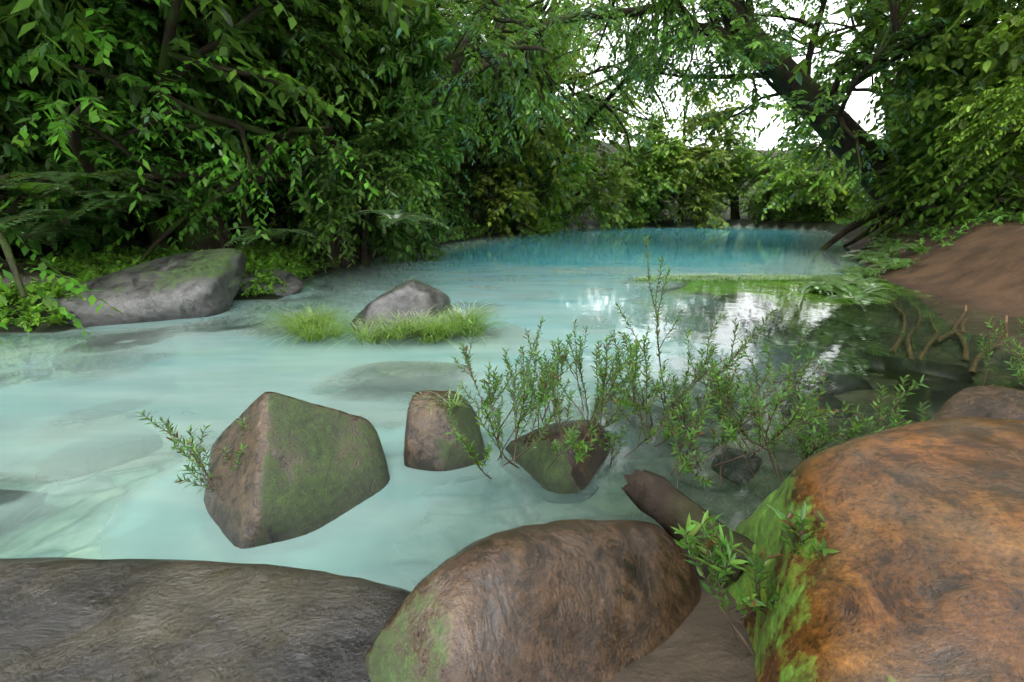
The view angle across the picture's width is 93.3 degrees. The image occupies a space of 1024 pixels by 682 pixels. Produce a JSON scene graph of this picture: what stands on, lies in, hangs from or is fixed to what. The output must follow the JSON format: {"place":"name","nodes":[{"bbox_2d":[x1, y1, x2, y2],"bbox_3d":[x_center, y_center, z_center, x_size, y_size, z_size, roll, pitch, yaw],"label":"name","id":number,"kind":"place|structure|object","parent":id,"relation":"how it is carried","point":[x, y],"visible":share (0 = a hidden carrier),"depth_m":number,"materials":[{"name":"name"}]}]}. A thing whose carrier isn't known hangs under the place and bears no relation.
{"place":"outdoors","nodes":[
{"label":"outdoors","id":0,"kind":"place"},
{"bbox_2d":[0,226,881,590],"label":"river water","id":1,"kind":"structure","parent":0,"point":[394,532],"depth_m":4.19,"materials":[{"name":"liquid"}]},
{"bbox_2d":[234,300,517,349],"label":"rock grass","id":2,"kind":"structure","parent":1,"relation":"on","point":[308,324],"depth_m":5.07,"materials":[{"name":"green plant"}]},
{"bbox_2d":[350,279,454,338],"bbox_3d":[-1.415,-0.195,5.508,1.389,0.886,0.833,-7,23,7],"label":"river rock","id":3,"kind":"object","parent":1,"relation":"in","point":[410,295],"visible":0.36,"depth_m":5.19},
{"bbox_2d":[0,139,1023,681],"bbox_3d":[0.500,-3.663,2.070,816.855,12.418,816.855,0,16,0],"label":"terrain","id":4,"kind":"structure","parent":0,"point":[976,269],"depth_m":4.85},
{"bbox_2d":[0,489,47,534],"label":"bed stone","id":5,"kind":"object","parent":4,"relation":"on","point":[17,507],"visible":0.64,"depth_m":2.42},
{"bbox_2d":[0,261,77,295],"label":"rock","id":6,"kind":"object","parent":4,"relation":"on","point":[26,275],"visible":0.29,"depth_m":6.17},
{"bbox_2d":[0,133,86,260],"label":"tree","id":7,"kind":"object","parent":4,"relation":"on","point":[16,237],"visible":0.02,"depth_m":7.38,"materials":[{"name":"green plant"}]},
{"bbox_2d":[0,1,106,206],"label":"tree","id":8,"kind":"object","parent":4,"relation":"on","point":[13,109],"visible":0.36,"depth_m":6.91,"materials":[{"name":"green plant"}]},
{"bbox_2d":[15,0,142,239],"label":"tree","id":9,"kind":"object","parent":4,"relation":"on","point":[131,225],"depth_m":9.20,"materials":[{"name":"green plant"}]},
{"bbox_2d":[35,436,162,483],"bbox_3d":[-2.811,0.782,3.296,0.598,0.181,0.711,13,21,39],"label":"bed stone","id":10,"kind":"object","parent":4,"relation":"on","point":[120,454],"visible":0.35,"depth_m":3.14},
{"bbox_2d":[0,0,208,109],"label":"tree","id":11,"kind":"object","parent":4,"relation":"on","point":[135,93],"visible":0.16,"depth_m":7.24,"materials":[{"name":"green plant"}]},
{"bbox_2d":[54,331,175,370],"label":"bed stone","id":12,"kind":"object","parent":4,"relation":"on","point":[112,343],"visible":0.39,"depth_m":5.05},
{"bbox_2d":[71,351,134,371],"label":"bed stone","id":13,"kind":"object","parent":12,"relation":"on","point":[108,359],"visible":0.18,"depth_m":4.75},
{"bbox_2d":[35,0,221,210],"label":"tree","id":14,"kind":"object","parent":4,"relation":"on","point":[107,106],"visible":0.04,"depth_m":7.70,"materials":[{"name":"green plant"}]},
{"bbox_2d":[0,0,279,256],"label":"tree","id":15,"kind":"object","parent":4,"relation":"on","point":[80,245],"visible":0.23,"depth_m":7.44,"materials":[{"name":"green plant"}]},
{"bbox_2d":[41,248,246,326],"bbox_3d":[-4.939,-0.524,6.553,2.490,1.059,1.891,-13,24,-9],"label":"rock","id":16,"kind":"object","parent":4,"relation":"on","point":[197,284],"visible":0.69,"depth_m":6.03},
{"bbox_2d":[71,0,243,221],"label":"tree","id":17,"kind":"object","parent":4,"relation":"on","point":[117,6],"visible":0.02,"depth_m":7.39,"materials":[{"name":"green plant"}]},
{"bbox_2d":[137,325,187,332],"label":"bed stone","id":18,"kind":"object","parent":4,"relation":"on","point":[176,329],"visible":0.25,"depth_m":5.76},
{"bbox_2d":[35,0,298,249],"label":"tree","id":19,"kind":"object","parent":4,"relation":"on","point":[155,24],"visible":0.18,"depth_m":7.95,"materials":[{"name":"green plant"}]},
{"bbox_2d":[48,0,298,243],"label":"tree","id":20,"kind":"object","parent":4,"relation":"on","point":[122,186],"visible":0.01,"depth_m":7.89,"materials":[{"name":"green plant"}]},
{"bbox_2d":[54,0,304,243],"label":"tree","id":21,"kind":"object","parent":4,"relation":"on","point":[133,20],"visible":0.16,"depth_m":7.24,"materials":[{"name":"green plant"}]},
{"bbox_2d":[66,1,304,250],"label":"tree","id":22,"kind":"object","parent":4,"relation":"on","point":[245,221],"visible":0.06,"depth_m":9.48,"materials":[{"name":"green plant"}]},
{"bbox_2d":[74,0,301,184],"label":"tree","id":23,"kind":"object","parent":4,"relation":"on","point":[209,76],"visible":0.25,"depth_m":7.87,"materials":[{"name":"green plant"}]},
{"bbox_2d":[0,0,381,354],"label":"tree","id":24,"kind":"object","parent":4,"relation":"on","point":[71,128],"visible":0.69,"depth_m":6.89,"materials":[{"name":"green plant"}]},
{"bbox_2d":[0,557,410,681],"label":"rock","id":25,"kind":"object","parent":4,"relation":"on","point":[66,619],"visible":0.9,"depth_m":1.23,"materials":[{"name":"stone"}]},
{"bbox_2d":[186,317,226,326],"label":"bed stone","id":26,"kind":"object","parent":4,"relation":"on","point":[219,321],"visible":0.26,"depth_m":6.16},
{"bbox_2d":[0,0,416,250],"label":"tree","id":27,"kind":"object","parent":4,"relation":"on","point":[43,9],"visible":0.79,"depth_m":6.85,"materials":[{"name":"green plant"}]},
{"bbox_2d":[0,168,459,253],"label":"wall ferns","id":28,"kind":"object","parent":4,"relation":"on","point":[69,181],"depth_m":6.08,"materials":[{"name":"green plant"}]},
{"bbox_2d":[199,325,274,334],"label":"bed stone","id":29,"kind":"object","parent":4,"relation":"on","point":[264,330],"visible":0.31,"depth_m":5.76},
{"bbox_2d":[57,0,421,97],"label":"tree","id":30,"kind":"object","parent":4,"relation":"on","point":[391,8],"depth_m":8.14,"materials":[{"name":"green plant"}]},
{"bbox_2d":[141,0,385,138],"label":"tree","id":31,"kind":"object","parent":4,"relation":"on","point":[189,19],"visible":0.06,"depth_m":7.75,"materials":[{"name":"green plant"}]},
{"bbox_2d":[237,269,304,295],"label":"rock","id":32,"kind":"object","parent":4,"relation":"on","point":[296,284],"visible":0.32,"depth_m":7.63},
{"bbox_2d":[206,0,340,244],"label":"tree","id":33,"kind":"object","parent":4,"relation":"on","point":[264,206],"visible":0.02,"depth_m":11.36,"materials":[{"name":"green plant"}]},
{"bbox_2d":[254,319,300,333],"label":"bed stone","id":34,"kind":"object","parent":4,"relation":"on","point":[277,331],"visible":0.28,"depth_m":6.16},
{"bbox_2d":[204,392,389,548],"bbox_3d":[-1.059,0.659,2.428,0.967,0.850,0.852,-6,17,-19],"label":"rock","id":35,"kind":"object","parent":4,"relation":"on","point":[303,468],"visible":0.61,"depth_m":2.27,"materials":[{"name":"stone"}]},
{"bbox_2d":[135,410,248,500],"bbox_3d":[-1.506,0.513,2.287,0.601,0.499,0.352,5,17,16],"label":"shrub","id":36,"kind":"object","parent":35,"relation":"on","point":[197,458],"visible":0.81,"depth_m":2.27,"materials":[{"name":"green plant"}]},
{"bbox_2d":[221,7,389,248],"bbox_3d":[-5.516,-5.624,11.755,5.532,8.732,4.647,-9,18,-29],"label":"tree","id":37,"kind":"object","parent":4,"relation":"on","point":[276,206],"visible":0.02,"depth_m":11.83,"materials":[{"name":"green plant"}]},
{"bbox_2d":[289,135,392,235],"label":"tree","id":38,"kind":"object","parent":4,"relation":"on","point":[372,219],"visible":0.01,"depth_m":14.16,"materials":[{"name":"green plant"}]},
{"bbox_2d":[250,0,448,267],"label":"tree","id":39,"kind":"object","parent":4,"relation":"on","point":[380,177],"visible":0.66,"depth_m":9.11,"materials":[{"name":"green plant"}]},
{"bbox_2d":[275,0,465,266],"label":"tree","id":40,"kind":"object","parent":4,"relation":"on","point":[413,131],"visible":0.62,"depth_m":9.83,"materials":[{"name":"green plant"}]},
{"bbox_2d":[331,376,462,428],"bbox_3d":[-0.997,0.576,4.039,1.319,0.385,1.013,0,16,0],"label":"bed stone","id":41,"kind":"object","parent":4,"relation":"on","point":[391,389],"visible":0.36,"depth_m":3.99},
{"bbox_2d":[354,97,450,241],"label":"tree","id":42,"kind":"object","parent":4,"relation":"on","point":[434,199],"depth_m":15.72,"materials":[{"name":"green plant"}]},
{"bbox_2d":[420,102,462,226],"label":"tree","id":43,"kind":"object","parent":4,"relation":"on","point":[444,183],"visible":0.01,"depth_m":18.87,"materials":[{"name":"green plant"}]},
{"bbox_2d":[403,390,485,470],"bbox_3d":[-0.389,0.624,2.792,0.473,0.661,0.402,-5,17,-16],"label":"rock","id":44,"kind":"object","parent":4,"relation":"on","point":[430,444],"visible":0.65,"depth_m":2.65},
{"bbox_2d":[407,383,475,414],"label":"small plant","id":45,"kind":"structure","parent":44,"relation":"on","point":[457,402],"depth_m":2.69,"materials":[{"name":"green plant"}]},
{"bbox_2d":[405,0,497,237],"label":"tree","id":46,"kind":"object","parent":4,"relation":"on","point":[455,196],"visible":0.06,"depth_m":18.62,"materials":[{"name":"green plant"}]},
{"bbox_2d":[426,0,521,72],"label":"tree","id":47,"kind":"object","parent":4,"relation":"on","point":[465,3],"visible":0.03,"depth_m":19.56,"materials":[{"name":"green plant"}]},
{"bbox_2d":[419,51,550,225],"bbox_3d":[-1.561,-8.140,20.070,6.731,7.525,4.686,0,16,0],"label":"tree","id":48,"kind":"object","parent":4,"relation":"on","point":[484,163],"visible":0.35,"depth_m":19.32,"materials":[{"name":"green plant"}]},
{"bbox_2d":[434,0,577,224],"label":"tree","id":49,"kind":"object","parent":4,"relation":"on","point":[510,3],"visible":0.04,"depth_m":21.53,"materials":[{"name":"green plant"}]},
{"bbox_2d":[0,207,1023,331],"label":"ground cover plants","id":50,"kind":"object","parent":4,"relation":"on","point":[89,265],"visible":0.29,"depth_m":7.91,"materials":[{"name":"green plant"}]},
{"bbox_2d":[232,0,794,208],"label":"arching tree limbs","id":51,"kind":"object","parent":4,"relation":"on","point":[509,48],"visible":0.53,"depth_m":11.82,"materials":[{"name":"green plant"}]},
{"bbox_2d":[457,16,584,234],"bbox_3d":[0.617,-7.959,21.592,6.218,10.273,4.552,-7,17,-23],"label":"tree","id":52,"kind":"object","parent":4,"relation":"on","point":[528,230],"visible":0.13,"depth_m":21.75,"materials":[{"name":"green plant"}]},
{"bbox_2d":[460,23,597,236],"bbox_3d":[0.996,-7.955,19.563,5.411,8.292,5.122,-14,21,-41],"label":"tree","id":53,"kind":"object","parent":4,"relation":"on","point":[513,195],"visible":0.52,"depth_m":19.16,"materials":[{"name":"green plant"}]},
{"bbox_2d":[365,519,700,681],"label":"mossy rock","id":54,"kind":"object","parent":4,"relation":"on","point":[577,600],"visible":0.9,"depth_m":1.21,"materials":[{"name":"stone"}]},
{"bbox_2d":[504,112,578,232],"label":"tree","id":55,"kind":"object","parent":4,"relation":"on","point":[550,199],"visible":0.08,"depth_m":22.68,"materials":[{"name":"green plant"}]},
{"bbox_2d":[344,0,742,239],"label":"tree","id":56,"kind":"object","parent":4,"relation":"on","point":[543,69],"visible":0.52,"depth_m":14.20,"materials":[{"name":"green plant"}]},
{"bbox_2d":[505,419,616,503],"bbox_3d":[0.318,0.695,2.718,0.726,0.566,0.604,-3,16,-10],"label":"rock","id":57,"kind":"object","parent":4,"relation":"on","point":[564,479],"visible":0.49,"depth_m":2.52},
{"bbox_2d":[454,0,675,229],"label":"tree","id":58,"kind":"object","parent":4,"relation":"on","point":[476,217],"visible":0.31,"depth_m":18.76,"materials":[{"name":"green plant"}]},
{"bbox_2d":[531,90,627,230],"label":"tree","id":59,"kind":"object","parent":4,"relation":"on","point":[581,164],"visible":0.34,"depth_m":24.04,"materials":[{"name":"green plant"}]},
{"bbox_2d":[493,0,665,152],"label":"dark tree","id":60,"kind":"object","parent":4,"relation":"on","point":[596,30],"visible":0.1,"depth_m":29.76,"materials":[{"name":"green plant"}]},
{"bbox_2d":[541,77,644,230],"bbox_3d":[4.698,-9.456,25.983,5.286,8.006,6.549,-7,17,-22],"label":"tree","id":61,"kind":"object","parent":4,"relation":"on","point":[606,176],"visible":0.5,"depth_m":24.79,"materials":[{"name":"green plant"}]},
{"bbox_2d":[590,398,683,459],"bbox_3d":[0.875,0.672,3.361,0.645,0.304,0.954,2,16,7],"label":"bed stone","id":62,"kind":"object","parent":4,"relation":"on","point":[644,451],"visible":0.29,"depth_m":3.10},
{"bbox_2d":[601,110,682,227],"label":"tree","id":63,"kind":"object","parent":4,"relation":"on","point":[636,194],"visible":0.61,"depth_m":27.17,"materials":[{"name":"green plant"}]},
{"bbox_2d":[614,127,698,227],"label":"tree","id":64,"kind":"object","parent":4,"relation":"on","point":[674,144],"visible":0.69,"depth_m":26.72,"materials":[{"name":"green plant"}]},
{"bbox_2d":[443,233,881,487],"bbox_3d":[0.656,0.072,2.585,2.078,1.240,1.266,2,16,8],"label":"shrub","id":65,"kind":"object","parent":4,"relation":"on","point":[722,400],"visible":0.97,"depth_m":2.47,"materials":[{"name":"green plant"}]},
{"bbox_2d":[635,163,689,221],"bbox_3d":[9.412,-8.871,31.006,4.181,6.169,4.518,0,16,0],"label":"bush","id":66,"kind":"object","parent":4,"relation":"on","point":[663,205],"visible":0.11,"depth_m":30.36,"materials":[{"name":"green plant"}]},
{"bbox_2d":[619,80,744,228],"bbox_3d":[10.081,-10.203,27.628,7.040,8.628,5.509,0,16,0],"label":"tree","id":67,"kind":"object","parent":4,"relation":"on","point":[709,195],"visible":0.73,"depth_m":27.01,"materials":[{"name":"green plant"}]},
{"bbox_2d":[620,469,753,581],"bbox_3d":[0.634,0.663,1.815,0.163,0.223,0.552,-13,21,-38],"label":"broken log","id":68,"kind":"object","parent":4,"relation":"on","point":[665,504],"visible":0.6,"depth_m":1.78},
{"bbox_2d":[663,383,710,399],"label":"bed stone","id":69,"kind":"object","parent":4,"relation":"on","point":[697,391],"visible":0.19,"depth_m":4.40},
{"bbox_2d":[657,138,720,218],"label":"tree","id":70,"kind":"object","parent":4,"relation":"on","point":[691,200],"visible":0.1,"depth_m":29.97,"materials":[{"name":"green plant"}]},
{"bbox_2d":[691,332,722,345],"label":"bed stone","id":71,"kind":"object","parent":4,"relation":"on","point":[702,337],"visible":0.5,"depth_m":6.61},
{"bbox_2d":[667,355,747,379],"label":"bed stone","id":72,"kind":"object","parent":4,"relation":"on","point":[682,361],"visible":0.12,"depth_m":5.21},
{"bbox_2d":[661,396,757,438],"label":"bed stone","id":73,"kind":"object","parent":4,"relation":"on","point":[750,424],"visible":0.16,"depth_m":3.53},
{"bbox_2d":[676,83,763,219],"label":"tree","id":74,"kind":"object","parent":4,"relation":"on","point":[727,140],"visible":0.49,"depth_m":27.75,"materials":[{"name":"green plant"}]},
{"bbox_2d":[630,273,833,281],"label":"grass","id":75,"kind":"structure","parent":4,"relation":"on","point":[755,277],"depth_m":9.19,"materials":[{"name":"green plant"}]},
{"bbox_2d":[711,448,761,485],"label":"bed stone","id":76,"kind":"object","parent":4,"relation":"on","point":[737,472],"visible":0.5,"depth_m":2.74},
{"bbox_2d":[704,134,769,218],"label":"tree","id":77,"kind":"object","parent":4,"relation":"on","point":[751,175],"visible":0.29,"depth_m":28.33,"materials":[{"name":"green plant"}]},
{"bbox_2d":[703,293,781,323],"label":"bed stone","id":78,"kind":"object","parent":4,"relation":"on","point":[749,308],"visible":0.82,"depth_m":7.07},
{"bbox_2d":[739,343,764,356],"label":"bed stone","id":79,"kind":"object","parent":4,"relation":"on","point":[752,348],"visible":0.13,"depth_m":6.03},
{"bbox_2d":[672,501,839,654],"bbox_3d":[0.622,0.589,1.262,0.356,0.377,0.321,11,20,34],"label":"shrub","id":80,"kind":"object","parent":4,"relation":"on","point":[760,557],"visible":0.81,"depth_m":1.24,"materials":[{"name":"green plant"}]},
{"bbox_2d":[741,357,805,382],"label":"bed stone","id":81,"kind":"object","parent":4,"relation":"on","point":[748,366],"visible":0.29,"depth_m":4.96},
{"bbox_2d":[733,155,817,224],"bbox_3d":[15.592,-8.272,28.311,5.166,5.302,4.528,14,21,40],"label":"bush","id":82,"kind":"object","parent":4,"relation":"on","point":[769,215],"visible":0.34,"depth_m":27.96,"materials":[{"name":"green plant"}]},
{"bbox_2d":[764,325,820,347],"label":"bed stone","id":83,"kind":"object","parent":4,"relation":"on","point":[786,331],"visible":0.37,"depth_m":6.55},
{"bbox_2d":[763,348,826,382],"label":"bed stone","id":84,"kind":"object","parent":4,"relation":"on","point":[780,356],"visible":0.29,"depth_m":5.28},
{"bbox_2d":[669,375,934,488],"bbox_3d":[1.323,0.365,2.284,1.234,0.544,0.553,0,16,0],"label":"shrub","id":85,"kind":"object","parent":4,"relation":"on","point":[733,436],"visible":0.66,"depth_m":2.20,"materials":[{"name":"green plant"}]},
{"bbox_2d":[734,69,871,220],"bbox_3d":[16.559,-9.375,24.926,8.676,8.118,6.529,0,16,0],"label":"tree","id":86,"kind":"object","parent":4,"relation":"on","point":[785,178],"visible":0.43,"depth_m":24.89,"materials":[{"name":"green plant"}]},
{"bbox_2d":[774,389,852,419],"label":"bed stone","id":87,"kind":"object","parent":4,"relation":"on","point":[834,403],"visible":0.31,"depth_m":3.75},
{"bbox_2d":[607,0,1023,228],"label":"leaning tree","id":88,"kind":"object","parent":4,"relation":"on","point":[847,139],"visible":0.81,"depth_m":12.21,"materials":[{"name":"green plant"}]},
{"bbox_2d":[790,149,867,222],"bbox_3d":[17.753,-7.698,26.445,3.638,6.003,4.581,-11,19,-33],"label":"bush","id":89,"kind":"object","parent":4,"relation":"on","point":[839,205],"visible":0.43,"depth_m":26.06,"materials":[{"name":"green plant"}]},
{"bbox_2d":[746,0,921,173],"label":"tree","id":90,"kind":"object","parent":4,"relation":"on","point":[792,129],"visible":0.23,"depth_m":15.27,"materials":[{"name":"green plant"}]},
{"bbox_2d":[804,374,873,394],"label":"bed stone","id":91,"kind":"object","parent":4,"relation":"on","point":[841,384],"visible":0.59,"depth_m":4.34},
{"bbox_2d":[821,340,877,367],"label":"bed stone","id":92,"kind":"object","parent":4,"relation":"on","point":[863,355],"visible":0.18,"depth_m":5.87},
{"bbox_2d":[839,181,877,219],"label":"tree","id":93,"kind":"object","parent":4,"relation":"on","point":[863,195],"visible":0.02,"depth_m":21.79,"materials":[{"name":"green plant"}]},
{"bbox_2d":[722,417,1023,681],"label":"orange rock","id":94,"kind":"object","parent":4,"relation":"on","point":[919,577],"visible":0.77,"depth_m":1.07,"materials":[{"name":"stone"}]},
{"bbox_2d":[853,353,893,373],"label":"bed stone","id":95,"kind":"object","parent":4,"relation":"on","point":[875,361],"visible":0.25,"depth_m":5.54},
{"bbox_2d":[737,209,1020,375],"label":"bank ferns","id":96,"kind":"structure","parent":4,"relation":"on","point":[836,332],"depth_m":7.01,"materials":[{"name":"green plant"}]},
{"bbox_2d":[819,205,948,249],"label":"tree roots","id":97,"kind":"object","parent":4,"relation":"on","point":[849,228],"visible":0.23,"depth_m":14.80,"materials":[{"name":"brown plant"}]},
{"bbox_2d":[781,0,1023,206],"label":"round tree","id":98,"kind":"object","parent":4,"relation":"on","point":[948,9],"visible":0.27,"depth_m":11.62,"materials":[{"name":"green plant"}]},
{"bbox_2d":[882,356,973,383],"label":"bed stone","id":99,"kind":"object","parent":4,"relation":"on","point":[894,367],"visible":0.48,"depth_m":4.86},
{"bbox_2d":[901,391,956,421],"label":"bed stone","id":100,"kind":"object","parent":4,"relation":"on","point":[936,400],"visible":0.22,"depth_m":3.58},
{"bbox_2d":[846,91,1018,231],"bbox_3d":[12.702,-5.438,13.858,4.932,5.999,4.313,-14,21,-40],"label":"tree","id":101,"kind":"object","parent":4,"relation":"on","point":[899,150],"visible":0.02,"depth_m":13.84,"materials":[{"name":"green plant"}]},
{"bbox_2d":[842,4,1023,237],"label":"tree","id":102,"kind":"object","parent":4,"relation":"on","point":[897,170],"visible":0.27,"depth_m":12.33,"materials":[{"name":"green plant"}]},
{"bbox_2d":[853,0,1018,99],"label":"round tree","id":103,"kind":"object","parent":4,"relation":"on","point":[923,11],"visible":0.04,"depth_m":12.03,"materials":[{"name":"green plant"}]},
{"bbox_2d":[894,369,978,394],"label":"bed stone","id":104,"kind":"object","parent":4,"relation":"on","point":[934,383],"visible":0.16,"depth_m":3.95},
{"bbox_2d":[889,297,1008,375],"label":"bank roots","id":105,"kind":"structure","parent":4,"relation":"on","point":[974,363],"depth_m":5.75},
{"bbox_2d":[883,0,1023,227],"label":"bush","id":106,"kind":"object","parent":4,"relation":"on","point":[973,203],"visible":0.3,"depth_m":10.48,"materials":[{"name":"green plant"}]},
{"bbox_2d":[886,0,1023,130],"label":"round tree","id":107,"kind":"object","parent":4,"relation":"on","point":[971,44],"visible":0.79,"depth_m":9.53,"materials":[{"name":"green plant"}]},
{"bbox_2d":[900,161,1023,232],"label":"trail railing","id":108,"kind":"object","parent":4,"relation":"on","point":[967,196],"visible":0.18,"depth_m":10.76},
{"bbox_2d":[928,0,1023,197],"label":"tree","id":109,"kind":"object","parent":4,"relation":"on","point":[1004,119],"visible":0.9,"depth_m":8.92,"materials":[{"name":"green plant"}]},
{"bbox_2d":[930,385,1023,420],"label":"edge rock","id":110,"kind":"object","parent":4,"relation":"on","point":[994,402],"visible":0.27,"depth_m":2.79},
{"bbox_2d":[976,316,1023,385],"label":"shrub","id":111,"kind":"object","parent":4,"relation":"on","point":[1019,372],"visible":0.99,"depth_m":3.32,"materials":[{"name":"green plant"}]},
{"bbox_2d":[435,0,1017,149],"label":"sky","id":112,"kind":"structure","parent":0,"point":[858,105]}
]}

